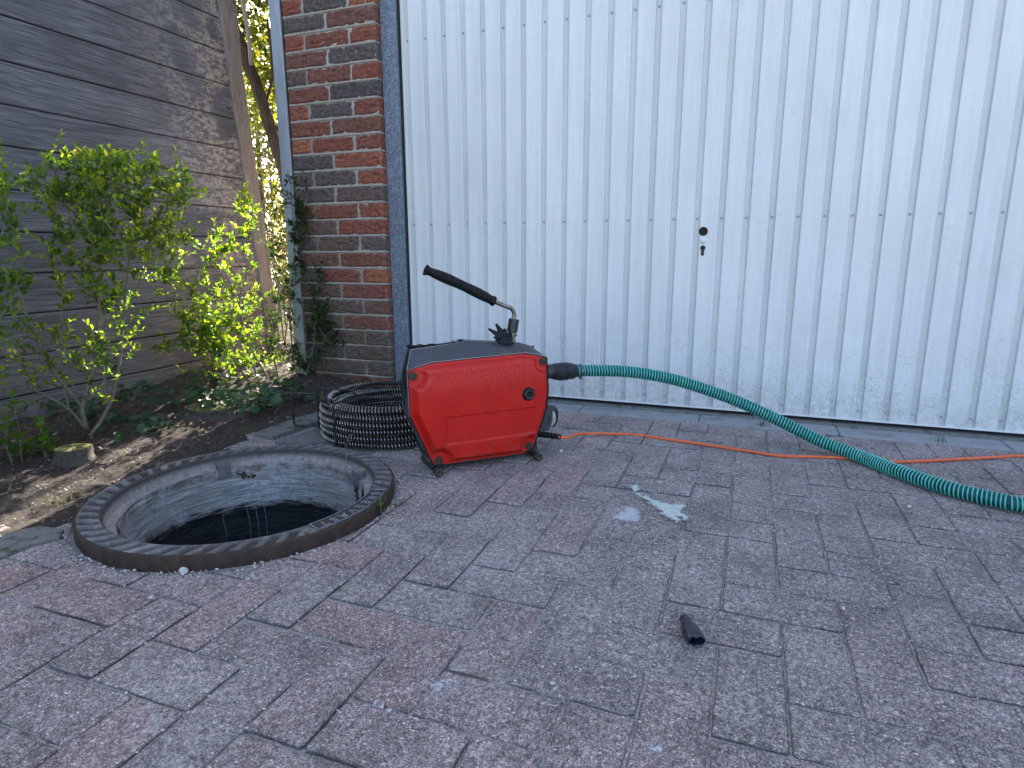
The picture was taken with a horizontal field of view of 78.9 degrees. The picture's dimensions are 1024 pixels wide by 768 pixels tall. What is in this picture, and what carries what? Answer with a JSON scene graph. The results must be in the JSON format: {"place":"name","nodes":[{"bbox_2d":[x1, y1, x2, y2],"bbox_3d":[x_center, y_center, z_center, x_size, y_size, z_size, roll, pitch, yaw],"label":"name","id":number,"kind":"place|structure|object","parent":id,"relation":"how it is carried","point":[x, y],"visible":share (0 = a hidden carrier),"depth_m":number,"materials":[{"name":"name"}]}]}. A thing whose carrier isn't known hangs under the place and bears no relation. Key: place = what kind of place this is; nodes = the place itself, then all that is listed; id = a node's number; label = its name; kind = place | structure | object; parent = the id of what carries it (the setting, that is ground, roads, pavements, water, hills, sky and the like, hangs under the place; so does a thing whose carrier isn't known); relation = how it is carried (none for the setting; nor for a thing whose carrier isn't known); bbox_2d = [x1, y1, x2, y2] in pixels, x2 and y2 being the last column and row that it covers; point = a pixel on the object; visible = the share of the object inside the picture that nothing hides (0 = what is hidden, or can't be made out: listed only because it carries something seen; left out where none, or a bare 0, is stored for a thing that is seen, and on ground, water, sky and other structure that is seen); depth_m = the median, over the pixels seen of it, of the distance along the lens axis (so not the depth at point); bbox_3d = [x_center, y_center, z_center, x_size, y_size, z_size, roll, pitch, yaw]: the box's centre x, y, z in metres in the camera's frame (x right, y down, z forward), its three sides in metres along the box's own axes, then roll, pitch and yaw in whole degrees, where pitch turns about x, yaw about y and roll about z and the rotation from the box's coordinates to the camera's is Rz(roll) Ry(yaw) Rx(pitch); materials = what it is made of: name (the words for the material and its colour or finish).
{"place":"outdoors","nodes":[
{"label":"outdoors","id":0,"kind":"place"},
{"bbox_2d":[99,256,374,519],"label":"ground","id":1,"kind":"structure","parent":0,"point":[288,337],"depth_m":5.79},
{"bbox_2d":[0,0,281,423],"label":"board fence","id":2,"kind":"object","parent":1,"relation":"on","point":[129,75],"visible":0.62,"depth_m":2.85,"materials":[{"name":"brown wood"}]},
{"bbox_2d":[0,344,360,535],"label":"soil bed","id":3,"kind":"object","parent":1,"relation":"on","point":[25,510],"visible":0.36,"depth_m":2.19,"materials":[{"name":"brown soil"}]},
{"bbox_2d":[3,475,34,493],"bbox_3d":[-1.398,0.276,1.721,0.128,0.052,0.124,6,14,28],"label":"grass tuft","id":4,"kind":"object","parent":3,"relation":"on","point":[15,486],"visible":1,"depth_m":1.73,"materials":[{"name":"green plant"}]},
{"bbox_2d":[0,141,44,350],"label":"privet bush","id":5,"kind":"object","parent":3,"relation":"on","point":[10,277],"visible":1,"depth_m":1.76,"materials":[{"name":"green plant"}]},
{"bbox_2d":[0,387,59,464],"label":"broad leaved weed","id":6,"kind":"object","parent":3,"relation":"on","point":[41,437],"visible":0.98,"depth_m":2.02,"materials":[{"name":"green plant"}]},
{"bbox_2d":[0,526,63,559],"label":"flagstone","id":7,"kind":"object","parent":3,"relation":"on","point":[14,542],"visible":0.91,"depth_m":1.43,"materials":[{"name":"concrete"}]},
{"bbox_2d":[42,488,76,506],"bbox_3d":[-1.193,0.295,1.639,0.083,0.048,0.117,-5,13,-21],"label":"grass tuft","id":8,"kind":"object","parent":3,"relation":"on","point":[56,498],"visible":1,"depth_m":1.65,"materials":[{"name":"green plant"}]},
{"bbox_2d":[50,443,100,467],"bbox_3d":[-1.389,0.230,1.975,0.183,0.071,0.144,4,13,20],"label":"tree stump","id":9,"kind":"object","parent":3,"relation":"on","point":[74,454],"visible":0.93,"depth_m":1.94,"materials":[{"name":"brown wood"}]},
{"bbox_2d":[0,127,213,436],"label":"privet bush","id":10,"kind":"object","parent":3,"relation":"on","point":[94,173],"visible":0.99,"depth_m":2.17,"materials":[{"name":"green plant"}]},
{"bbox_2d":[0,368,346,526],"bbox_3d":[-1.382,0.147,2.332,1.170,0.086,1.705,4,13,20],"label":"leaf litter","id":11,"kind":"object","parent":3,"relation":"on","point":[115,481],"visible":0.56,"depth_m":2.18,"materials":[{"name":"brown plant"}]},
{"bbox_2d":[45,369,315,442],"bbox_3d":[-1.389,0.056,2.668,0.933,0.101,1.037,4,13,20],"label":"ground ivy","id":12,"kind":"object","parent":3,"relation":"on","point":[270,396],"visible":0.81,"depth_m":2.62,"materials":[{"name":"green plant"}]},
{"bbox_2d":[174,401,250,421],"bbox_3d":[-1.240,0.111,2.573,0.337,0.044,0.265,4,13,20],"label":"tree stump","id":13,"kind":"object","parent":3,"relation":"on","point":[196,411],"visible":0.69,"depth_m":2.51,"materials":[{"name":"brown wood"}]},
{"bbox_2d":[147,181,283,383],"bbox_3d":[-1.353,-0.439,2.857,0.616,0.978,0.504,-10,15,-38],"label":"privet bush","id":14,"kind":"object","parent":3,"relation":"on","point":[210,327],"visible":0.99,"depth_m":2.87,"materials":[{"name":"green plant"}]},
{"bbox_2d":[238,424,255,435],"bbox_3d":[-0.959,0.162,2.265,0.081,0.045,0.109,-3,12,-12],"label":"grass tuft","id":15,"kind":"object","parent":3,"relation":"on","point":[245,432],"visible":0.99,"depth_m":2.27,"materials":[{"name":"green plant"}]},
{"bbox_2d":[248,165,344,378],"bbox_3d":[-1.022,-0.470,2.885,0.402,1.051,0.254,4,13,20],"label":"climbing shrub","id":16,"kind":"object","parent":3,"relation":"on","point":[316,314],"visible":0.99,"depth_m":2.95,"materials":[{"name":"green plant"}]},
{"bbox_2d":[285,351,317,375],"bbox_3d":[-1.033,-0.098,3.092,0.174,0.131,0.111,-7,14,-28],"label":"broad leaved weed","id":17,"kind":"object","parent":3,"relation":"on","point":[303,366],"visible":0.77,"depth_m":3.08,"materials":[{"name":"green plant"}]},
{"bbox_2d":[239,20,283,200],"bbox_3d":[-1.438,-1.144,3.871,0.412,2.041,0.091,-5,13,-21],"label":"tree","id":18,"kind":"object","parent":1,"relation":"on","point":[261,99],"visible":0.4,"depth_m":3.72,"materials":[{"name":"brown plant"}]},
{"bbox_2d":[236,0,294,343],"bbox_3d":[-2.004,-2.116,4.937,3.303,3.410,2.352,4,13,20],"label":"hedge","id":19,"kind":"object","parent":1,"relation":"on","point":[259,49],"visible":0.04,"depth_m":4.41,"materials":[{"name":"green plant"}]},
{"bbox_2d":[240,0,252,65],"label":"dead branch","id":20,"kind":"object","parent":19,"relation":"attached to","point":[247,28],"visible":1,"depth_m":3.51,"materials":[{"name":"wood"}]},
{"bbox_2d":[268,0,1023,441],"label":"garage","id":21,"kind":"structure","parent":1,"relation":"on","point":[802,210],"depth_m":2.41,"materials":[{"name":"brick"}]},
{"bbox_2d":[400,0,1023,433],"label":"garage door","id":22,"kind":"structure","parent":21,"relation":"in","point":[804,208],"depth_m":2.34,"materials":[{"name":"white metal"}]},
{"bbox_2d":[548,403,1023,451],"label":"kerb strip","id":23,"kind":"object","parent":1,"relation":"on","point":[868,433],"visible":0.51,"depth_m":2.33,"materials":[{"name":"concrete"}]},
{"bbox_2d":[238,0,285,254],"label":"sky","id":24,"kind":"structure","parent":0,"point":[273,177],"materials":[{"name":"white"}]},
{"bbox_2d":[0,401,1023,767],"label":"paved driveway","id":25,"kind":"structure","parent":0,"point":[358,733],"depth_m":1.10,"materials":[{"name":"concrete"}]},
{"bbox_2d":[178,567,188,573],"bbox_3d":[-0.683,0.386,1.294,0.021,0.010,0.018,-1,12,-3],"label":"pebble","id":26,"kind":"object","parent":25,"relation":"on","point":[183,570],"visible":1,"depth_m":1.29,"materials":[{"name":"white stone"}]},
{"bbox_2d":[72,445,394,572],"bbox_3d":[-0.710,0.929,1.816,0.780,1.334,0.780,4,13,20],"label":"manhole frame","id":27,"kind":"object","parent":25,"relation":"in","point":[240,507],"visible":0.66,"depth_m":1.84,"materials":[{"name":"concrete"}]},
{"bbox_2d":[254,412,317,439],"bbox_3d":[-0.817,0.162,2.392,0.113,0.036,0.374,4,13,20],"label":"flagstone","id":28,"kind":"object","parent":25,"relation":"on","point":[283,429],"visible":0.56,"depth_m":2.31,"materials":[{"name":"concrete"}]},
{"bbox_2d":[274,428,328,444],"bbox_3d":[-0.697,0.199,2.224,0.157,0.032,0.238,7,14,31],"label":"flagstone","id":29,"kind":"object","parent":25,"relation":"on","point":[312,437],"visible":0.36,"depth_m":2.17,"materials":[{"name":"concrete"}]},
{"bbox_2d":[291,376,401,447],"bbox_3d":[-0.451,0.095,2.295,0.518,0.165,0.548,-12,16,-43],"label":"wire basket","id":30,"kind":"object","parent":25,"relation":"on","point":[333,407],"visible":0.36,"depth_m":2.28,"materials":[{"name":"metal"}]},
{"bbox_2d":[318,380,419,449],"bbox_3d":[-0.445,0.094,2.302,0.519,0.156,0.516,4,13,20],"label":"drain spiral","id":31,"kind":"object","parent":25,"relation":"on","point":[373,426],"visible":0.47,"depth_m":2.09,"materials":[{"name":"metal"}]},
{"bbox_2d":[345,434,354,469],"bbox_3d":[-0.520,0.215,1.993,0.056,0.060,0.202,-1,12,-3],"label":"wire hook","id":32,"kind":"object","parent":31,"relation":"hanging from","point":[346,451],"visible":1,"depth_m":1.97,"materials":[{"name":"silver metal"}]},
{"bbox_2d":[370,495,387,515],"bbox_3d":[-0.338,0.314,1.587,0.053,0.057,0.061,-6,13,-26],"label":"weed","id":33,"kind":"object","parent":25,"relation":"on","point":[380,504],"visible":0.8,"depth_m":1.58,"materials":[{"name":"green plant"}]},
{"bbox_2d":[373,699,391,711],"bbox_3d":[-0.190,0.469,0.906,0.087,0.001,0.054,4,13,20],"label":"chalk mark","id":34,"kind":"object","parent":25,"relation":"on","point":[382,706],"visible":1,"depth_m":0.91,"materials":[{"name":"white"}]},
{"bbox_2d":[426,678,454,693],"bbox_3d":[-0.110,0.458,0.956,0.081,0.001,0.084,4,13,20],"label":"chalk mark","id":35,"kind":"object","parent":25,"relation":"on","point":[439,684],"visible":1,"depth_m":0.95,"materials":[{"name":"white"}]},
{"bbox_2d":[401,265,561,476],"bbox_3d":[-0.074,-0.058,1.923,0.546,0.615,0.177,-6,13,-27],"label":"drain cleaning machine","id":36,"kind":"object","parent":25,"relation":"on","point":[465,400],"visible":1,"depth_m":1.86,"materials":[{"name":"red paint"}]},
{"bbox_2d":[551,362,1023,512],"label":"suction hose","id":37,"kind":"object","parent":36,"relation":"attached to","point":[565,370],"visible":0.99,"depth_m":2.02,"materials":[{"name":"green plastic"}]},
{"bbox_2d":[6,401,1023,766],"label":"grit","id":38,"kind":"object","parent":25,"relation":"on","point":[500,563],"visible":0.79,"depth_m":1.28,"materials":[{"name":"grey gravel"}]},
{"bbox_2d":[613,507,640,522],"bbox_3d":[0.290,0.327,1.565,0.114,0.001,0.144,4,13,20],"label":"chalk mark","id":39,"kind":"object","parent":25,"relation":"on","point":[629,513],"visible":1,"depth_m":1.55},
{"bbox_2d":[647,744,661,751],"bbox_3d":[0.189,0.484,0.826,0.063,0.001,0.066,4,13,20],"label":"chalk mark","id":40,"kind":"object","parent":25,"relation":"on","point":[659,748],"visible":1,"depth_m":0.83,"materials":[{"name":"white"}]},
{"bbox_2d":[628,485,689,522],"bbox_3d":[0.399,0.310,1.641,0.135,0.001,0.314,-4,13,-16],"label":"paint spill","id":41,"kind":"object","parent":25,"relation":"on","point":[670,511],"visible":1,"depth_m":1.60,"materials":[{"name":"white paint"}]},
{"bbox_2d":[679,614,705,645],"bbox_3d":[0.307,0.423,1.075,0.034,0.018,0.069,-1,12,-6],"label":"short black plastic tube","id":42,"kind":"object","parent":25,"relation":"on","point":[692,632],"visible":1,"depth_m":1.06,"materials":[{"name":"black plastic"}]},
{"bbox_2d":[558,432,1023,462],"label":"power cord","id":43,"kind":"object","parent":25,"relation":"on","point":[803,456],"visible":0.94,"depth_m":2.00,"materials":[{"name":"orange rubber"}]}
]}

